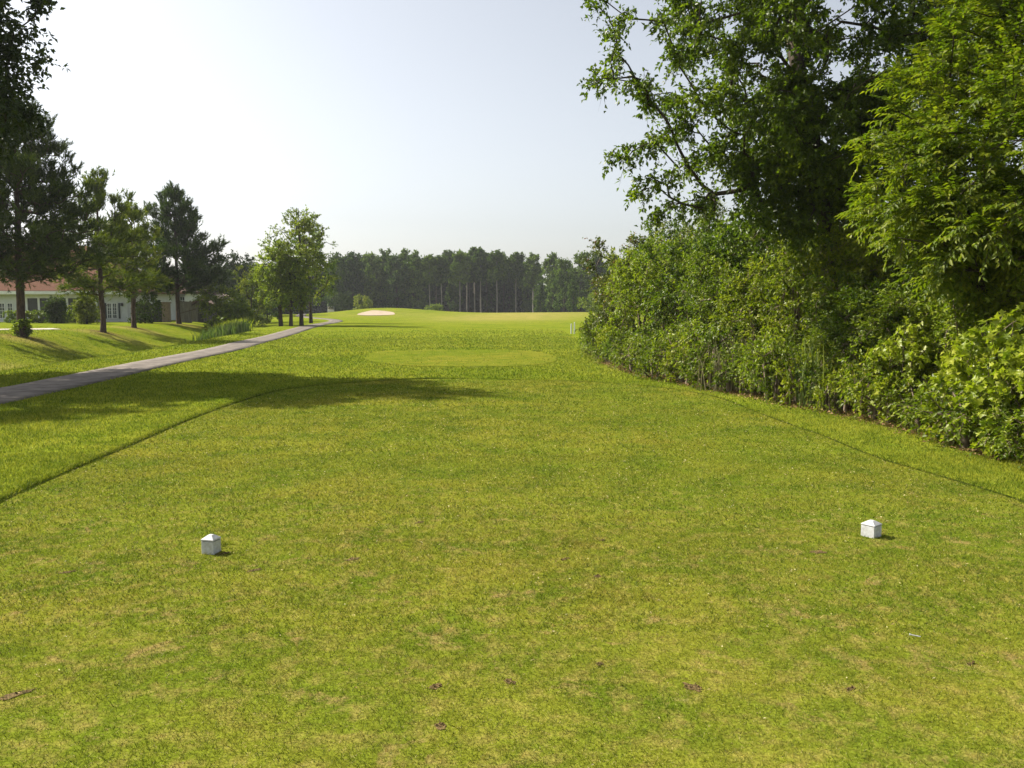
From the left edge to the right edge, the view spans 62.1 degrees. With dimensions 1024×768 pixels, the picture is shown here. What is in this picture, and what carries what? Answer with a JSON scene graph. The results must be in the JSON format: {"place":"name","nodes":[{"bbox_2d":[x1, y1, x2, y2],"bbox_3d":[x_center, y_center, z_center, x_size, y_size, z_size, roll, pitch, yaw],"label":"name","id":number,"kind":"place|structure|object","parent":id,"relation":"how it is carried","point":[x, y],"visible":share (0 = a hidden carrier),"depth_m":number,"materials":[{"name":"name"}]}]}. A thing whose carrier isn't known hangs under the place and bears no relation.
{"place":"outdoors","nodes":[
{"label":"outdoors","id":0,"kind":"place"},
{"bbox_2d":[0,314,342,403],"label":"cart path","id":1,"kind":"structure","parent":0,"point":[13,393],"depth_m":20.89,"materials":[{"name":"concrete"}]},
{"bbox_2d":[185,300,226,322],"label":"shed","id":2,"kind":"structure","parent":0,"point":[196,315],"depth_m":76.74,"materials":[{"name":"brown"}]},
{"bbox_2d":[0,521,974,729],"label":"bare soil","id":3,"kind":"structure","parent":0,"point":[441,725],"depth_m":3.57,"materials":[{"name":"brown soil"}]},
{"bbox_2d":[0,308,1023,499],"bbox_3d":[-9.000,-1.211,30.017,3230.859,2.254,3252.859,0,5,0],"label":"ground","id":4,"kind":"structure","parent":0,"point":[402,319],"depth_m":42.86,"materials":[{"name":"green plant"}]},
{"bbox_2d":[0,0,69,211],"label":"oak tree","id":5,"kind":"object","parent":4,"relation":"on","point":[17,113],"visible":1,"depth_m":20.77,"materials":[{"name":"green plant"}]},
{"bbox_2d":[40,294,70,322],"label":"bush","id":6,"kind":"object","parent":4,"relation":"on","point":[55,309],"visible":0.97,"depth_m":68.43,"materials":[{"name":"green plant"}]},
{"bbox_2d":[0,98,120,336],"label":"pine tree","id":7,"kind":"object","parent":4,"relation":"on","point":[40,245],"visible":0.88,"depth_m":40.56,"materials":[{"name":"green plant"}]},
{"bbox_2d":[9,318,32,336],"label":"ivy","id":8,"kind":"object","parent":7,"relation":"attached to","point":[22,322],"visible":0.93,"depth_m":41.15,"materials":[{"name":"green plant"}]},
{"bbox_2d":[67,290,100,323],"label":"bush","id":9,"kind":"object","parent":4,"relation":"on","point":[79,306],"visible":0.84,"depth_m":65.35,"materials":[{"name":"green plant"}]},
{"bbox_2d":[0,246,190,321],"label":"house","id":10,"kind":"structure","parent":4,"relation":"on","point":[117,308],"depth_m":74.69,"materials":[{"name":"white paint"}]},
{"bbox_2d":[36,165,162,332],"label":"pine tree","id":11,"kind":"object","parent":4,"relation":"on","point":[122,239],"visible":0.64,"depth_m":50.96,"materials":[{"name":"green plant"}]},
{"bbox_2d":[95,200,173,327],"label":"pine tree","id":12,"kind":"object","parent":4,"relation":"on","point":[149,263],"visible":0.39,"depth_m":58.27,"materials":[{"name":"green plant"}]},
{"bbox_2d":[125,290,165,322],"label":"bush","id":13,"kind":"object","parent":4,"relation":"on","point":[141,304],"visible":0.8,"depth_m":68.55,"materials":[{"name":"green plant"}]},
{"bbox_2d":[123,179,233,323],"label":"pine tree","id":14,"kind":"object","parent":4,"relation":"on","point":[180,233],"visible":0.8,"depth_m":68.69,"materials":[{"name":"green plant"}]},
{"bbox_2d":[180,301,191,322],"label":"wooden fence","id":15,"kind":"object","parent":4,"relation":"on","point":[186,316],"visible":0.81,"depth_m":73.73,"materials":[{"name":"grey wood"}]},
{"bbox_2d":[192,280,241,328],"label":"bush","id":16,"kind":"object","parent":4,"relation":"on","point":[214,299],"visible":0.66,"depth_m":69.00,"materials":[{"name":"green plant"}]},
{"bbox_2d":[185,318,252,341],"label":"reeds","id":17,"kind":"object","parent":4,"relation":"on","point":[229,328],"visible":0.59,"depth_m":53.52,"materials":[{"name":"green plant"}]},
{"bbox_2d":[215,293,256,328],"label":"bush","id":18,"kind":"object","parent":4,"relation":"on","point":[240,310],"visible":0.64,"depth_m":67.23,"materials":[{"name":"green plant"}]},
{"bbox_2d":[217,249,258,302],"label":"tree","id":19,"kind":"object","parent":4,"relation":"on","point":[230,265],"visible":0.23,"depth_m":115.73,"materials":[{"name":"green plant"}]},
{"bbox_2d":[226,264,275,325],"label":"tree","id":20,"kind":"object","parent":4,"relation":"on","point":[243,286],"visible":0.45,"depth_m":77.02,"materials":[{"name":"green plant"}]},
{"bbox_2d":[251,236,312,325],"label":"young tree","id":21,"kind":"object","parent":4,"relation":"on","point":[262,258],"visible":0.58,"depth_m":63.29,"materials":[{"name":"green plant"}]},
{"bbox_2d":[263,254,315,325],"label":"young tree","id":22,"kind":"object","parent":4,"relation":"on","point":[297,282],"visible":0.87,"depth_m":62.88,"materials":[{"name":"green plant"}]},
{"bbox_2d":[265,204,338,325],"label":"young tree","id":23,"kind":"object","parent":4,"relation":"on","point":[304,224],"visible":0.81,"depth_m":64.09,"materials":[{"name":"green plant"}]},
{"bbox_2d":[287,228,341,322],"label":"young tree","id":24,"kind":"object","parent":4,"relation":"on","point":[331,268],"visible":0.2,"depth_m":74.42,"materials":[{"name":"green plant"}]},
{"bbox_2d":[322,252,346,311],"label":"tall tree","id":25,"kind":"object","parent":4,"relation":"on","point":[339,287],"visible":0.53,"depth_m":173.88,"materials":[{"name":"green plant"}]},
{"bbox_2d":[328,292,352,311],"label":"bush","id":26,"kind":"object","parent":4,"relation":"on","point":[341,300],"visible":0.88,"depth_m":148.98,"materials":[{"name":"green plant"}]},
{"bbox_2d":[342,251,365,309],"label":"tall tree","id":27,"kind":"object","parent":4,"relation":"on","point":[351,266],"visible":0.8,"depth_m":175.95,"materials":[{"name":"green plant"}]},
{"bbox_2d":[357,251,384,308],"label":"tall tree","id":28,"kind":"object","parent":4,"relation":"on","point":[369,260],"visible":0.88,"depth_m":177.97,"materials":[{"name":"green plant"}]},
{"bbox_2d":[375,248,399,307],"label":"tall tree","id":29,"kind":"object","parent":4,"relation":"on","point":[383,260],"visible":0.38,"depth_m":179.94,"materials":[{"name":"green plant"}]},
{"bbox_2d":[382,253,411,307],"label":"tall tree","id":30,"kind":"object","parent":4,"relation":"on","point":[397,278],"visible":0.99,"depth_m":174.97,"materials":[{"name":"green plant"}]},
{"bbox_2d":[400,249,426,308],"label":"tall tree","id":31,"kind":"object","parent":4,"relation":"on","point":[414,260],"visible":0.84,"depth_m":176.60,"materials":[{"name":"green plant"}]},
{"bbox_2d":[418,254,439,305],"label":"tall pine","id":32,"kind":"object","parent":4,"relation":"on","point":[426,266],"visible":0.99,"depth_m":175.91,"materials":[{"name":"green plant"}]},
{"bbox_2d":[431,254,451,308],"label":"tall pine","id":33,"kind":"object","parent":4,"relation":"on","point":[444,270],"visible":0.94,"depth_m":176.61,"materials":[{"name":"green plant"}]},
{"bbox_2d":[444,264,464,311],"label":"tall tree","id":34,"kind":"object","parent":4,"relation":"on","point":[453,289],"visible":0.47,"depth_m":189.47,"materials":[{"name":"green plant"}]},
{"bbox_2d":[448,249,472,311],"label":"tall pine","id":35,"kind":"object","parent":4,"relation":"on","point":[460,272],"visible":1,"depth_m":178.55,"materials":[{"name":"green plant"}]},
{"bbox_2d":[365,350,556,366],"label":"tee lawn","id":36,"kind":"structure","parent":4,"relation":"on","point":[400,356],"depth_m":25.85,"materials":[{"name":"green plant"}]},
{"bbox_2d":[469,247,491,312],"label":"tall pine","id":37,"kind":"object","parent":4,"relation":"on","point":[479,263],"visible":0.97,"depth_m":179.59,"materials":[{"name":"green plant"}]},
{"bbox_2d":[481,254,501,312],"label":"tall tree","id":38,"kind":"object","parent":4,"relation":"on","point":[491,291],"visible":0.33,"depth_m":195.13,"materials":[{"name":"green plant"}]},
{"bbox_2d":[486,249,509,312],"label":"tall pine","id":39,"kind":"object","parent":4,"relation":"on","point":[497,262],"visible":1,"depth_m":177.86,"materials":[{"name":"green plant"}]},
{"bbox_2d":[498,265,519,312],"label":"tall tree","id":40,"kind":"object","parent":4,"relation":"on","point":[510,300],"visible":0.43,"depth_m":195.93,"materials":[{"name":"green plant"}]},
{"bbox_2d":[0,349,1023,767],"bbox_3d":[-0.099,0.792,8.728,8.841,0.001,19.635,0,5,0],"label":"tee lawn","id":41,"kind":"structure","parent":4,"relation":"on","point":[346,707],"depth_m":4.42,"materials":[{"name":"green plant"}]},
{"bbox_2d":[201,534,220,554],"bbox_3d":[-1.947,1.039,5.502,0.092,0.132,0.092,1,5,14],"label":"tee marker","id":42,"kind":"object","parent":41,"relation":"on","point":[210,544],"visible":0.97,"depth_m":5.47,"materials":[{"name":"white paint"}]},
{"bbox_2d":[0,389,1020,764],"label":"dry clippings","id":43,"kind":"object","parent":41,"relation":"on","point":[490,487],"visible":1,"depth_m":7.98,"materials":[{"name":"plant"}]},
{"bbox_2d":[0,378,1023,502],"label":"mowing edge","id":44,"kind":"object","parent":41,"relation":"on","point":[9,496],"visible":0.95,"depth_m":9.15,"materials":[{"name":"plant"}]},
{"bbox_2d":[861,520,881,538],"bbox_3d":[2.492,1.006,5.895,0.102,0.125,0.102,-4,7,-38],"label":"tee marker","id":45,"kind":"object","parent":41,"relation":"on","point":[871,528],"visible":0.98,"depth_m":5.86,"materials":[{"name":"white paint"}]},
{"bbox_2d":[0,374,1023,499],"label":"tee collar","id":46,"kind":"object","parent":4,"relation":"on","point":[438,377],"visible":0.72,"depth_m":10.54,"materials":[{"name":"green plant"}]},
{"bbox_2d":[673,335,763,391],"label":"dry stalks","id":47,"kind":"object","parent":46,"relation":"on","point":[732,384],"visible":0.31,"depth_m":15.70,"materials":[{"name":"plant"}]},
{"bbox_2d":[753,320,799,393],"bbox_3d":[4.683,-0.465,15.190,0.940,1.417,0.835,-1,5,-12],"label":"maple sapling","id":48,"kind":"object","parent":46,"relation":"on","point":[757,342],"visible":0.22,"depth_m":15.17,"materials":[{"name":"green plant"}]},
{"bbox_2d":[506,252,526,312],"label":"tall pine","id":49,"kind":"object","parent":4,"relation":"on","point":[515,261],"visible":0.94,"depth_m":179.63,"materials":[{"name":"green plant"}]},
{"bbox_2d":[518,270,535,311],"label":"tall tree","id":50,"kind":"object","parent":4,"relation":"on","point":[528,303],"visible":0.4,"depth_m":188.54,"materials":[{"name":"green plant"}]},
{"bbox_2d":[150,261,907,313],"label":"distant woods","id":51,"kind":"object","parent":4,"relation":"on","point":[322,307],"visible":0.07,"depth_m":198.21,"materials":[{"name":"green plant"}]},
{"bbox_2d":[523,252,543,311],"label":"tall pine","id":52,"kind":"object","parent":4,"relation":"on","point":[532,276],"visible":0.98,"depth_m":181.71,"materials":[{"name":"green plant"}]},
{"bbox_2d":[532,280,547,311],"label":"hardwood tree","id":53,"kind":"object","parent":4,"relation":"on","point":[540,293],"visible":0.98,"depth_m":163.68,"materials":[{"name":"green plant"}]},
{"bbox_2d":[540,251,561,311],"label":"hardwood tree","id":54,"kind":"object","parent":4,"relation":"on","point":[547,266],"visible":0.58,"depth_m":168.24,"materials":[{"name":"green plant"}]},
{"bbox_2d":[549,257,576,311],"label":"hardwood tree","id":55,"kind":"object","parent":4,"relation":"on","point":[564,265],"visible":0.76,"depth_m":158.22,"materials":[{"name":"green plant"}]},
{"bbox_2d":[566,279,580,311],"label":"hardwood tree","id":56,"kind":"object","parent":4,"relation":"on","point":[572,292],"visible":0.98,"depth_m":148.93,"materials":[{"name":"green plant"}]},
{"bbox_2d":[566,250,595,311],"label":"hardwood tree","id":57,"kind":"object","parent":4,"relation":"on","point":[581,277],"visible":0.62,"depth_m":169.83,"materials":[{"name":"green plant"}]},
{"bbox_2d":[577,319,622,358],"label":"plant","id":58,"kind":"object","parent":4,"relation":"on","point":[599,326],"visible":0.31,"depth_m":25.01,"materials":[{"name":"green plant"}]},
{"bbox_2d":[574,233,670,350],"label":"shrub","id":59,"kind":"object","parent":4,"relation":"on","point":[597,283],"visible":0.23,"depth_m":25.31,"materials":[{"name":"green plant"}]},
{"bbox_2d":[600,321,650,367],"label":"plant","id":60,"kind":"object","parent":4,"relation":"on","point":[612,346],"visible":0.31,"depth_m":21.39,"materials":[{"name":"green plant"}]},
{"bbox_2d":[609,328,665,371],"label":"plant","id":61,"kind":"object","parent":4,"relation":"on","point":[627,355],"visible":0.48,"depth_m":20.23,"materials":[{"name":"green plant"}]},
{"bbox_2d":[590,221,693,349],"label":"shrub","id":62,"kind":"object","parent":4,"relation":"on","point":[614,255],"visible":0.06,"depth_m":28.25,"materials":[{"name":"green plant"}]},
{"bbox_2d":[590,236,708,364],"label":"shrub","id":63,"kind":"object","parent":4,"relation":"on","point":[639,275],"visible":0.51,"depth_m":22.53,"materials":[{"name":"green plant"}]},
{"bbox_2d":[632,331,680,379],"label":"plant","id":64,"kind":"object","parent":4,"relation":"on","point":[646,364],"visible":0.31,"depth_m":18.26,"materials":[{"name":"green plant"}]},
{"bbox_2d":[636,319,681,375],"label":"plant","id":65,"kind":"object","parent":4,"relation":"on","point":[649,337],"visible":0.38,"depth_m":19.37,"materials":[{"name":"green plant"}]},
{"bbox_2d":[643,314,710,380],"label":"plant","id":66,"kind":"object","parent":4,"relation":"on","point":[696,335],"visible":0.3,"depth_m":17.90,"materials":[{"name":"green plant"}]},
{"bbox_2d":[626,210,742,334],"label":"shrub","id":67,"kind":"object","parent":4,"relation":"on","point":[682,244],"visible":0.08,"depth_m":24.72,"materials":[{"name":"green plant"}]},
{"bbox_2d":[652,337,717,383],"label":"plant","id":68,"kind":"object","parent":4,"relation":"on","point":[665,364],"visible":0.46,"depth_m":17.21,"materials":[{"name":"green plant"}]},
{"bbox_2d":[630,229,766,370],"bbox_3d":[4.543,-1.936,20.536,3.196,3.684,3.432,3,6,33],"label":"shrub","id":69,"kind":"object","parent":4,"relation":"on","point":[664,294],"visible":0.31,"depth_m":20.19,"materials":[{"name":"green plant"}]},
{"bbox_2d":[671,313,745,385],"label":"plant","id":70,"kind":"object","parent":4,"relation":"on","point":[712,336],"visible":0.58,"depth_m":16.36,"materials":[{"name":"green plant"}]},
{"bbox_2d":[679,344,757,389],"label":"plant","id":71,"kind":"object","parent":4,"relation":"on","point":[693,375],"visible":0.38,"depth_m":16.00,"materials":[{"name":"green plant"}]},
{"bbox_2d":[671,240,793,380],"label":"shrub","id":72,"kind":"object","parent":4,"relation":"on","point":[704,297],"visible":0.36,"depth_m":18.04,"materials":[{"name":"green plant"}]},
{"bbox_2d":[704,334,768,390],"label":"plant","id":73,"kind":"object","parent":4,"relation":"on","point":[736,354],"visible":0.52,"depth_m":15.36,"materials":[{"name":"green plant"}]},
{"bbox_2d":[675,209,805,346],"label":"shrub","id":74,"kind":"object","parent":4,"relation":"on","point":[746,257],"visible":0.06,"depth_m":20.48,"materials":[{"name":"green plant"}]},
{"bbox_2d":[734,345,782,395],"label":"plant","id":75,"kind":"object","parent":4,"relation":"on","point":[753,389],"visible":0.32,"depth_m":14.91,"materials":[{"name":"green plant"}]},
{"bbox_2d":[699,234,840,383],"bbox_3d":[5.201,-1.365,16.546,2.907,3.292,2.963,0,5,4],"label":"shrub","id":76,"kind":"object","parent":4,"relation":"on","point":[727,307],"visible":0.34,"depth_m":16.48,"materials":[{"name":"green plant"}]},
{"bbox_2d":[734,328,812,401],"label":"plant","id":77,"kind":"object","parent":4,"relation":"on","point":[771,354],"visible":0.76,"depth_m":14.14,"materials":[{"name":"green plant"}]},
{"bbox_2d":[707,208,848,342],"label":"shrub","id":78,"kind":"object","parent":4,"relation":"on","point":[732,243],"visible":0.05,"depth_m":18.96,"materials":[{"name":"green plant"}]},
{"bbox_2d":[577,0,1022,356],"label":"tree","id":79,"kind":"object","parent":4,"relation":"on","point":[791,156],"visible":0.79,"depth_m":14.58,"materials":[{"name":"green plant"}]},
{"bbox_2d":[589,361,1018,460],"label":"leaf litter","id":80,"kind":"object","parent":4,"relation":"on","point":[796,405],"visible":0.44,"depth_m":12.85,"materials":[{"name":"brown plant"}]},
{"bbox_2d":[768,336,845,406],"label":"plant","id":81,"kind":"object","parent":4,"relation":"on","point":[794,383],"visible":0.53,"depth_m":13.62,"materials":[{"name":"green plant"}]},
{"bbox_2d":[761,328,852,408],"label":"reed stalks","id":82,"kind":"object","parent":4,"relation":"on","point":[803,393],"visible":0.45,"depth_m":13.44,"materials":[{"name":"plant"}]},
{"bbox_2d":[745,203,903,388],"bbox_3d":[5.733,-1.534,15.512,2.907,3.880,2.963,2,6,21],"label":"shrub","id":83,"kind":"object","parent":4,"relation":"on","point":[773,300],"visible":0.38,"depth_m":15.02,"materials":[{"name":"green plant"}]},
{"bbox_2d":[802,356,852,409],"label":"plant","id":84,"kind":"object","parent":4,"relation":"on","point":[817,379],"visible":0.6,"depth_m":13.14,"materials":[{"name":"green plant"}]},
{"bbox_2d":[777,309,891,397],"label":"shrub","id":85,"kind":"object","parent":4,"relation":"on","point":[818,337],"visible":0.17,"depth_m":14.16,"materials":[{"name":"green plant"}]},
{"bbox_2d":[808,356,870,414],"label":"plant","id":86,"kind":"object","parent":4,"relation":"on","point":[820,393],"visible":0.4,"depth_m":12.57,"materials":[{"name":"green plant"}]},
{"bbox_2d":[774,218,919,351],"bbox_3d":[6.567,-1.508,15.925,3.271,3.662,3.034,2,6,19],"label":"shrub","id":87,"kind":"object","parent":4,"relation":"on","point":[807,271],"visible":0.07,"depth_m":15.49,"materials":[{"name":"green plant"}]},
{"bbox_2d":[791,262,950,403],"bbox_3d":[5.847,-0.689,13.159,2.492,2.441,2.687,-4,7,-36],"label":"shrub","id":88,"kind":"object","parent":4,"relation":"on","point":[865,296],"visible":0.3,"depth_m":13.11,"materials":[{"name":"green plant"}]},
{"bbox_2d":[829,337,926,422],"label":"plant","id":89,"kind":"object","parent":4,"relation":"on","point":[850,382],"visible":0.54,"depth_m":11.71,"materials":[{"name":"green plant"}]},
{"bbox_2d":[849,348,939,426],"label":"plant","id":90,"kind":"object","parent":4,"relation":"on","point":[918,372],"visible":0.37,"depth_m":11.43,"materials":[{"name":"green plant"}]},
{"bbox_2d":[867,316,937,424],"bbox_3d":[5.266,-0.165,11.475,0.891,1.512,1.003,4,7,39],"label":"maple sapling","id":91,"kind":"object","parent":4,"relation":"on","point":[890,351],"visible":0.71,"depth_m":11.28,"materials":[{"name":"green plant"}]},
{"bbox_2d":[818,179,1002,372],"bbox_3d":[7.236,-1.534,14.946,3.720,3.998,3.793,3,6,30],"label":"shrub","id":92,"kind":"object","parent":4,"relation":"on","point":[874,263],"visible":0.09,"depth_m":14.21,"materials":[{"name":"green plant"}]},
{"bbox_2d":[873,374,947,429],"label":"plant","id":93,"kind":"object","parent":4,"relation":"on","point":[909,421],"visible":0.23,"depth_m":10.87,"materials":[{"name":"green plant"}]},
{"bbox_2d":[838,278,994,422],"bbox_3d":[6.040,-0.376,12.056,2.512,2.238,2.552,1,5,10],"label":"shrub","id":94,"kind":"object","parent":4,"relation":"on","point":[892,301],"visible":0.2,"depth_m":12.01,"materials":[{"name":"green plant"}]},
{"bbox_2d":[835,0,1023,332],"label":"feather leaved tree","id":95,"kind":"object","parent":4,"relation":"on","point":[973,247],"visible":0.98,"depth_m":9.94,"materials":[{"name":"green plant"}]},
{"bbox_2d":[904,367,978,444],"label":"plant","id":96,"kind":"object","parent":4,"relation":"on","point":[925,426],"visible":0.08,"depth_m":9.99,"materials":[{"name":"green plant"}]},
{"bbox_2d":[878,215,1017,392],"bbox_3d":[6.719,-0.884,11.967,3.082,3.126,3.310,-4,6,-35],"label":"shrub","id":97,"kind":"object","parent":4,"relation":"on","point":[922,305],"visible":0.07,"depth_m":11.62,"materials":[{"name":"green plant"}]},
{"bbox_2d":[896,376,1023,448],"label":"plant","id":98,"kind":"object","parent":4,"relation":"on","point":[963,440],"visible":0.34,"depth_m":9.56,"materials":[{"name":"green plant"}]},
{"bbox_2d":[920,313,1023,445],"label":"maple sapling","id":99,"kind":"object","parent":4,"relation":"on","point":[947,360],"visible":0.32,"depth_m":9.66,"materials":[{"name":"green plant"}]},
{"bbox_2d":[924,267,1023,403],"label":"shrub","id":100,"kind":"object","parent":4,"relation":"on","point":[1002,303],"visible":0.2,"depth_m":10.26,"materials":[{"name":"green plant"}]},
{"bbox_2d":[941,348,1023,460],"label":"plant","id":101,"kind":"object","parent":4,"relation":"on","point":[988,370],"visible":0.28,"depth_m":8.91,"materials":[{"name":"green plant"}]},
{"bbox_2d":[948,302,1023,455],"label":"maple sapling","id":102,"kind":"object","parent":4,"relation":"on","point":[990,339],"visible":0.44,"depth_m":9.07,"materials":[{"name":"green plant"}]},
{"bbox_2d":[963,333,1023,461],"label":"maple sapling","id":103,"kind":"object","parent":4,"relation":"on","point":[1016,378],"visible":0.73,"depth_m":8.72,"materials":[{"name":"green plant"}]},
{"bbox_2d":[979,395,1023,468],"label":"plant","id":104,"kind":"object","parent":4,"relation":"on","point":[1011,447],"visible":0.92,"depth_m":8.41,"materials":[{"name":"green plant"}]},
{"bbox_2d":[1,0,1023,285],"label":"sky","id":105,"kind":"structure","parent":0,"point":[427,127],"materials":[{"name":"white"}]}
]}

